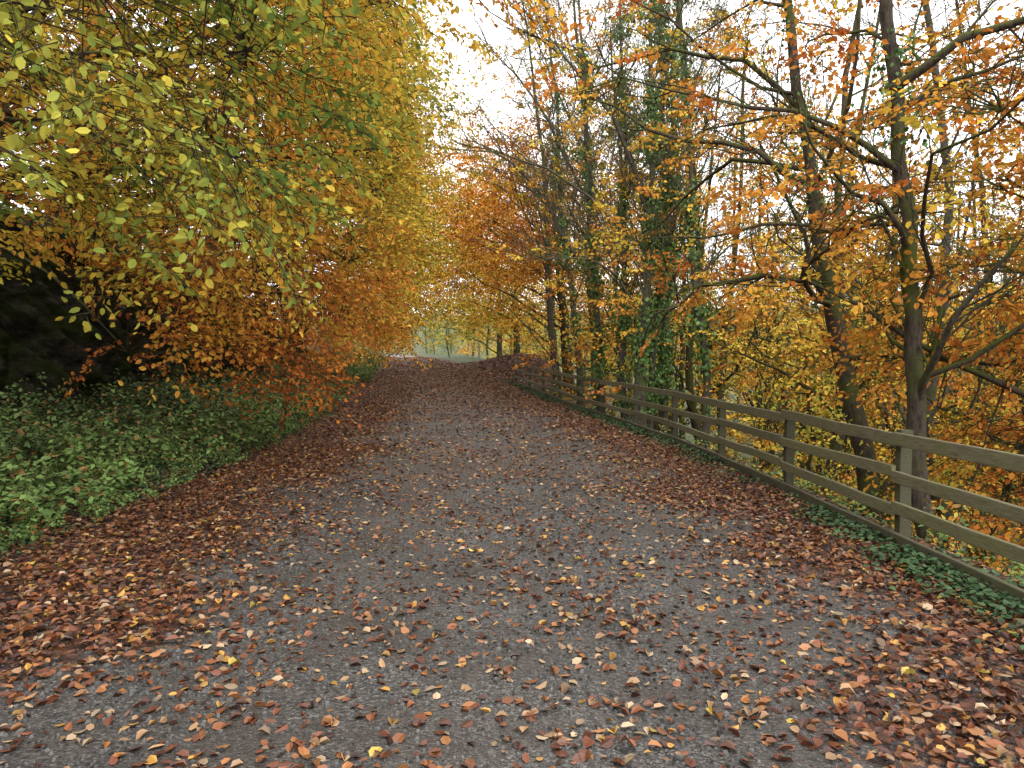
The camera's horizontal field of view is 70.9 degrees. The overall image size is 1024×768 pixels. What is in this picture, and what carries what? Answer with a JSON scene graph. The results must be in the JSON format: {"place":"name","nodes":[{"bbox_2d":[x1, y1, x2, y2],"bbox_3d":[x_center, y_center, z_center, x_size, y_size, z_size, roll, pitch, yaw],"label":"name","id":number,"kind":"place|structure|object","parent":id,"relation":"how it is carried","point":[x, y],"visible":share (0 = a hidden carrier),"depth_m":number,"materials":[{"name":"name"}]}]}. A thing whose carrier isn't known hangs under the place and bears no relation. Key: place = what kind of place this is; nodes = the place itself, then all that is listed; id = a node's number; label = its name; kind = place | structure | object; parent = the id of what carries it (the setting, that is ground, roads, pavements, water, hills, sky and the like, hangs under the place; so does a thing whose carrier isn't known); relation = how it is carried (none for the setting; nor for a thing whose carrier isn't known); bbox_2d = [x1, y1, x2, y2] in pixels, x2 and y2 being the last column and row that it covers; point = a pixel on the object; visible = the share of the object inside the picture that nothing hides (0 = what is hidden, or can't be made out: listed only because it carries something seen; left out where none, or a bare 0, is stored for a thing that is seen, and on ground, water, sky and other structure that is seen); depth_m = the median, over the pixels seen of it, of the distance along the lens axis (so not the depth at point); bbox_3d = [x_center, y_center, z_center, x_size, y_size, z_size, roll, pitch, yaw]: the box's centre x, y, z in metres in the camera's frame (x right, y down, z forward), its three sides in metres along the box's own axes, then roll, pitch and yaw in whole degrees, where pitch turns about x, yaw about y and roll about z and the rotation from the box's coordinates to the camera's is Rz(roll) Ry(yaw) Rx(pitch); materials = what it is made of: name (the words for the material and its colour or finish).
{"place":"outdoors","nodes":[
{"label":"outdoors","id":0,"kind":"place"},
{"bbox_2d":[0,355,1023,767],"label":"gravel path","id":1,"kind":"structure","parent":0,"point":[244,745],"depth_m":4.05,"materials":[{"name":"grey gravel"}]},
{"bbox_2d":[0,205,1023,588],"bbox_3d":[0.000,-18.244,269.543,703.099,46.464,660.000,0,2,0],"label":"ground","id":2,"kind":"structure","parent":0,"point":[456,357],"depth_m":34.71,"materials":[{"name":"brown soil"}]},
{"bbox_2d":[0,213,309,431],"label":"rock face","id":3,"kind":"object","parent":2,"relation":"on","point":[35,336],"visible":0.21,"depth_m":14.19},
{"bbox_2d":[0,396,337,555],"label":"bramble patch","id":4,"kind":"object","parent":2,"relation":"on","point":[126,498],"visible":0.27,"depth_m":9.12,"materials":[{"name":"green plant"}]},
{"bbox_2d":[0,342,395,533],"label":"nettle undergrowth","id":5,"kind":"object","parent":2,"relation":"on","point":[131,416],"visible":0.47,"depth_m":10.52,"materials":[{"name":"green plant"}]},
{"bbox_2d":[0,0,473,405],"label":"beech tree","id":6,"kind":"object","parent":2,"relation":"on","point":[22,114],"visible":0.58,"depth_m":7.23,"materials":[{"name":"yellow plant"}]},
{"bbox_2d":[5,0,481,427],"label":"beech tree","id":7,"kind":"object","parent":2,"relation":"on","point":[405,228],"visible":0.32,"depth_m":14.10,"materials":[{"name":"orange plant"}]},
{"bbox_2d":[0,0,508,436],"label":"beech tree","id":8,"kind":"object","parent":2,"relation":"on","point":[299,372],"visible":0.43,"depth_m":11.23,"materials":[{"name":"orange plant"}]},
{"bbox_2d":[107,0,472,371],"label":"beech tree","id":9,"kind":"object","parent":2,"relation":"on","point":[382,335],"visible":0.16,"depth_m":20.78,"materials":[{"name":"yellow plant"}]},
{"bbox_2d":[0,0,600,313],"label":"beech tree","id":10,"kind":"object","parent":2,"relation":"on","point":[32,170],"visible":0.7,"depth_m":5.54,"materials":[{"name":"yellow plant"}]},
{"bbox_2d":[163,0,467,370],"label":"beech tree","id":11,"kind":"object","parent":2,"relation":"on","point":[426,224],"visible":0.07,"depth_m":25.50,"materials":[{"name":"yellow plant"}]},
{"bbox_2d":[260,102,444,366],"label":"beech tree","id":12,"kind":"object","parent":2,"relation":"on","point":[418,319],"visible":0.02,"depth_m":42.75,"materials":[{"name":"plant"}]},
{"bbox_2d":[254,9,454,367],"bbox_3d":[-7.758,-9.424,35.837,11.623,17.354,15.711,0,2,0],"label":"beech tree","id":13,"kind":"object","parent":2,"relation":"on","point":[395,347],"visible":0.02,"depth_m":33.83,"materials":[{"name":"yellow plant"}]},
{"bbox_2d":[406,134,551,353],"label":"beech tree","id":14,"kind":"object","parent":2,"relation":"on","point":[516,345],"visible":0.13,"depth_m":49.01,"materials":[{"name":"orange plant"}]},
{"bbox_2d":[420,167,539,355],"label":"beech tree","id":15,"kind":"object","parent":2,"relation":"on","point":[499,347],"visible":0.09,"depth_m":61.43,"materials":[{"name":"orange plant"}]},
{"bbox_2d":[396,104,597,359],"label":"beech tree","id":16,"kind":"object","parent":2,"relation":"on","point":[494,236],"visible":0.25,"depth_m":40.05,"materials":[{"name":"orange plant"}]},
{"bbox_2d":[0,352,1023,767],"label":"fallen leaves","id":17,"kind":"object","parent":2,"relation":"on","point":[988,752],"visible":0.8,"depth_m":4.95,"materials":[{"name":"brown plant"}]},
{"bbox_2d":[0,0,1023,573],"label":"distant woodland","id":18,"kind":"object","parent":2,"relation":"on","point":[454,342],"visible":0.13,"depth_m":27.43,"materials":[{"name":"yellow plant"}]},
{"bbox_2d":[0,379,1023,653],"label":"ivy groundcover","id":19,"kind":"object","parent":2,"relation":"on","point":[972,585],"visible":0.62,"depth_m":6.20,"materials":[{"name":"green plant"}]},
{"bbox_2d":[416,114,639,393],"bbox_3d":[0.363,-5.619,32.625,10.867,12.840,10.361,0,2,0],"label":"beech tree","id":20,"kind":"object","parent":2,"relation":"on","point":[561,304],"visible":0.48,"depth_m":32.19,"materials":[{"name":"orange plant"}]},
{"bbox_2d":[421,0,648,406],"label":"ash tree","id":21,"kind":"object","parent":2,"relation":"on","point":[565,251],"visible":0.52,"depth_m":23.61,"materials":[{"name":"orange plant"}]},
{"bbox_2d":[446,0,641,396],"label":"ash tree","id":22,"kind":"object","parent":2,"relation":"on","point":[550,314],"visible":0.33,"depth_m":28.77,"materials":[{"name":"orange plant"}]},
{"bbox_2d":[402,0,700,425],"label":"ash tree","id":23,"kind":"object","parent":2,"relation":"on","point":[643,325],"visible":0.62,"depth_m":17.11,"materials":[{"name":"orange plant"}]},
{"bbox_2d":[409,0,703,409],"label":"ash tree","id":24,"kind":"object","parent":2,"relation":"on","point":[518,106],"visible":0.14,"depth_m":25.47,"materials":[{"name":"orange plant"}]},
{"bbox_2d":[510,0,669,411],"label":"ash tree","id":25,"kind":"object","parent":2,"relation":"on","point":[595,278],"visible":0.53,"depth_m":20.29,"materials":[{"name":"green plant"}]},
{"bbox_2d":[536,314,658,415],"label":"beech sapling","id":26,"kind":"object","parent":2,"relation":"on","point":[606,400],"visible":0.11,"depth_m":28.74,"materials":[{"name":"yellow plant"}]},
{"bbox_2d":[462,14,764,420],"bbox_3d":[4.511,-5.671,25.465,11.323,16.809,7.571,-1,2,-31],"label":"oak tree","id":27,"kind":"object","parent":2,"relation":"on","point":[617,348],"visible":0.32,"depth_m":24.71,"materials":[{"name":"orange plant"}]},
{"bbox_2d":[523,0,705,419],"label":"ash tree","id":28,"kind":"object","parent":2,"relation":"on","point":[622,379],"visible":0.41,"depth_m":18.82,"materials":[{"name":"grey plant"}]},
{"bbox_2d":[529,176,736,429],"bbox_3d":[6.021,-3.834,37.281,10.091,14.979,9.228,0,2,-14],"label":"beech tree","id":29,"kind":"object","parent":2,"relation":"on","point":[655,425],"visible":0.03,"depth_m":36.79,"materials":[{"name":"orange plant"}]},
{"bbox_2d":[546,0,744,428],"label":"ash tree","id":30,"kind":"object","parent":2,"relation":"on","point":[652,380],"visible":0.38,"depth_m":17.96,"materials":[{"name":"green plant"}]},
{"bbox_2d":[581,0,746,433],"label":"ash tree","id":31,"kind":"object","parent":2,"relation":"on","point":[664,360],"visible":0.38,"depth_m":18.28,"materials":[{"name":"green plant"}]},
{"bbox_2d":[526,26,827,427],"bbox_3d":[6.542,-4.870,29.136,12.091,18.338,10.172,0,2,0],"label":"oak tree","id":32,"kind":"object","parent":2,"relation":"on","point":[743,368],"visible":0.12,"depth_m":27.56,"materials":[{"name":"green plant"}]},
{"bbox_2d":[516,0,842,430],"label":"ash tree","id":33,"kind":"object","parent":2,"relation":"on","point":[716,154],"visible":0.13,"depth_m":21.72,"materials":[{"name":"orange plant"}]},
{"bbox_2d":[608,323,764,451],"bbox_3d":[4.941,0.544,22.158,5.170,5.106,4.656,-1,2,-21],"label":"beech sapling","id":34,"kind":"object","parent":2,"relation":"on","point":[697,390],"visible":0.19,"depth_m":21.81,"materials":[{"name":"yellow plant"}]},
{"bbox_2d":[505,0,877,445],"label":"oak tree","id":35,"kind":"object","parent":2,"relation":"on","point":[691,405],"visible":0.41,"depth_m":19.75,"materials":[{"name":"orange plant"}]},
{"bbox_2d":[587,0,801,447],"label":"ash tree","id":36,"kind":"object","parent":2,"relation":"on","point":[704,352],"visible":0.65,"depth_m":16.37,"materials":[{"name":"green plant"}]},
{"bbox_2d":[685,352,816,479],"bbox_3d":[7.627,1.653,22.806,4.700,5.514,4.788,0,2,0],"label":"beech sapling","id":37,"kind":"object","parent":2,"relation":"on","point":[748,438],"visible":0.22,"depth_m":22.62,"materials":[{"name":"yellow plant"}]},
{"bbox_2d":[514,361,1023,604],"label":"wooden fence","id":38,"kind":"object","parent":2,"relation":"on","point":[905,442],"visible":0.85,"depth_m":6.73,"materials":[{"name":"brown wood"}]},
{"bbox_2d":[522,0,1023,542],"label":"oak tree","id":39,"kind":"object","parent":2,"relation":"on","point":[918,376],"visible":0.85,"depth_m":6.92,"materials":[{"name":"orange plant"}]},
{"bbox_2d":[532,0,1023,523],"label":"oak tree","id":40,"kind":"object","parent":2,"relation":"on","point":[846,376],"visible":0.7,"depth_m":9.90,"materials":[{"name":"orange plant"}]},
{"bbox_2d":[545,383,1023,582],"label":"hedgerow undergrowth","id":41,"kind":"object","parent":2,"relation":"on","point":[1011,569],"visible":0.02,"depth_m":6.70,"materials":[{"name":"green plant"}]},
{"bbox_2d":[705,315,903,494],"bbox_3d":[6.476,1.131,16.454,4.808,5.503,5.136,0,2,0],"label":"beech sapling","id":42,"kind":"object","parent":2,"relation":"on","point":[809,465],"visible":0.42,"depth_m":16.03,"materials":[{"name":"yellow plant"}]},
{"bbox_2d":[628,0,1023,550],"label":"oak tree","id":43,"kind":"object","parent":2,"relation":"on","point":[931,391],"visible":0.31,"depth_m":11.48,"materials":[{"name":"orange plant"}]},
{"bbox_2d":[655,0,1023,499],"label":"beech tree","id":44,"kind":"object","parent":2,"relation":"on","point":[836,446],"visible":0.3,"depth_m":14.90,"materials":[{"name":"orange plant"}]},
{"bbox_2d":[700,0,1023,497],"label":"beech tree","id":45,"kind":"object","parent":2,"relation":"on","point":[877,23],"visible":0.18,"depth_m":18.77,"materials":[{"name":"orange plant"}]},
{"bbox_2d":[723,0,1023,573],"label":"beech tree","id":46,"kind":"object","parent":2,"relation":"on","point":[891,189],"visible":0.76,"depth_m":7.14,"materials":[{"name":"orange plant"}]},
{"bbox_2d":[742,0,1023,562],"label":"beech tree","id":47,"kind":"object","parent":2,"relation":"on","point":[990,280],"visible":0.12,"depth_m":17.86,"materials":[{"name":"orange plant"}]},
{"bbox_2d":[815,444,969,535],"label":"beech sapling","id":48,"kind":"object","parent":2,"relation":"on","point":[847,474],"visible":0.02,"depth_m":20.43,"materials":[{"name":"orange plant"}]},
{"bbox_2d":[798,325,1023,569],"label":"beech sapling","id":49,"kind":"object","parent":2,"relation":"on","point":[903,427],"visible":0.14,"depth_m":12.04,"materials":[{"name":"orange plant"}]},
{"bbox_2d":[807,8,1023,563],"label":"oak tree","id":50,"kind":"object","parent":2,"relation":"on","point":[991,487],"visible":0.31,"depth_m":9.31,"materials":[{"name":"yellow plant"}]},
{"bbox_2d":[809,383,1023,573],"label":"beech sapling","id":51,"kind":"object","parent":2,"relation":"on","point":[880,450],"visible":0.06,"depth_m":15.14,"materials":[{"name":"orange plant"}]},
{"bbox_2d":[816,0,1023,485],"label":"beech tree","id":52,"kind":"object","parent":2,"relation":"on","point":[951,306],"visible":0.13,"depth_m":13.66,"materials":[{"name":"orange plant"}]},
{"bbox_2d":[819,235,1023,582],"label":"beech sapling","id":53,"kind":"object","parent":2,"relation":"on","point":[966,440],"visible":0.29,"depth_m":9.37,"materials":[{"name":"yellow plant"}]},
{"bbox_2d":[972,398,1023,566],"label":"beech sapling","id":54,"kind":"object","parent":2,"relation":"on","point":[1008,405],"visible":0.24,"depth_m":10.20,"materials":[{"name":"orange plant"}]},
{"bbox_2d":[0,0,1023,317],"label":"sky","id":55,"kind":"structure","parent":0,"point":[500,104],"materials":[{"name":"white"}]}
]}

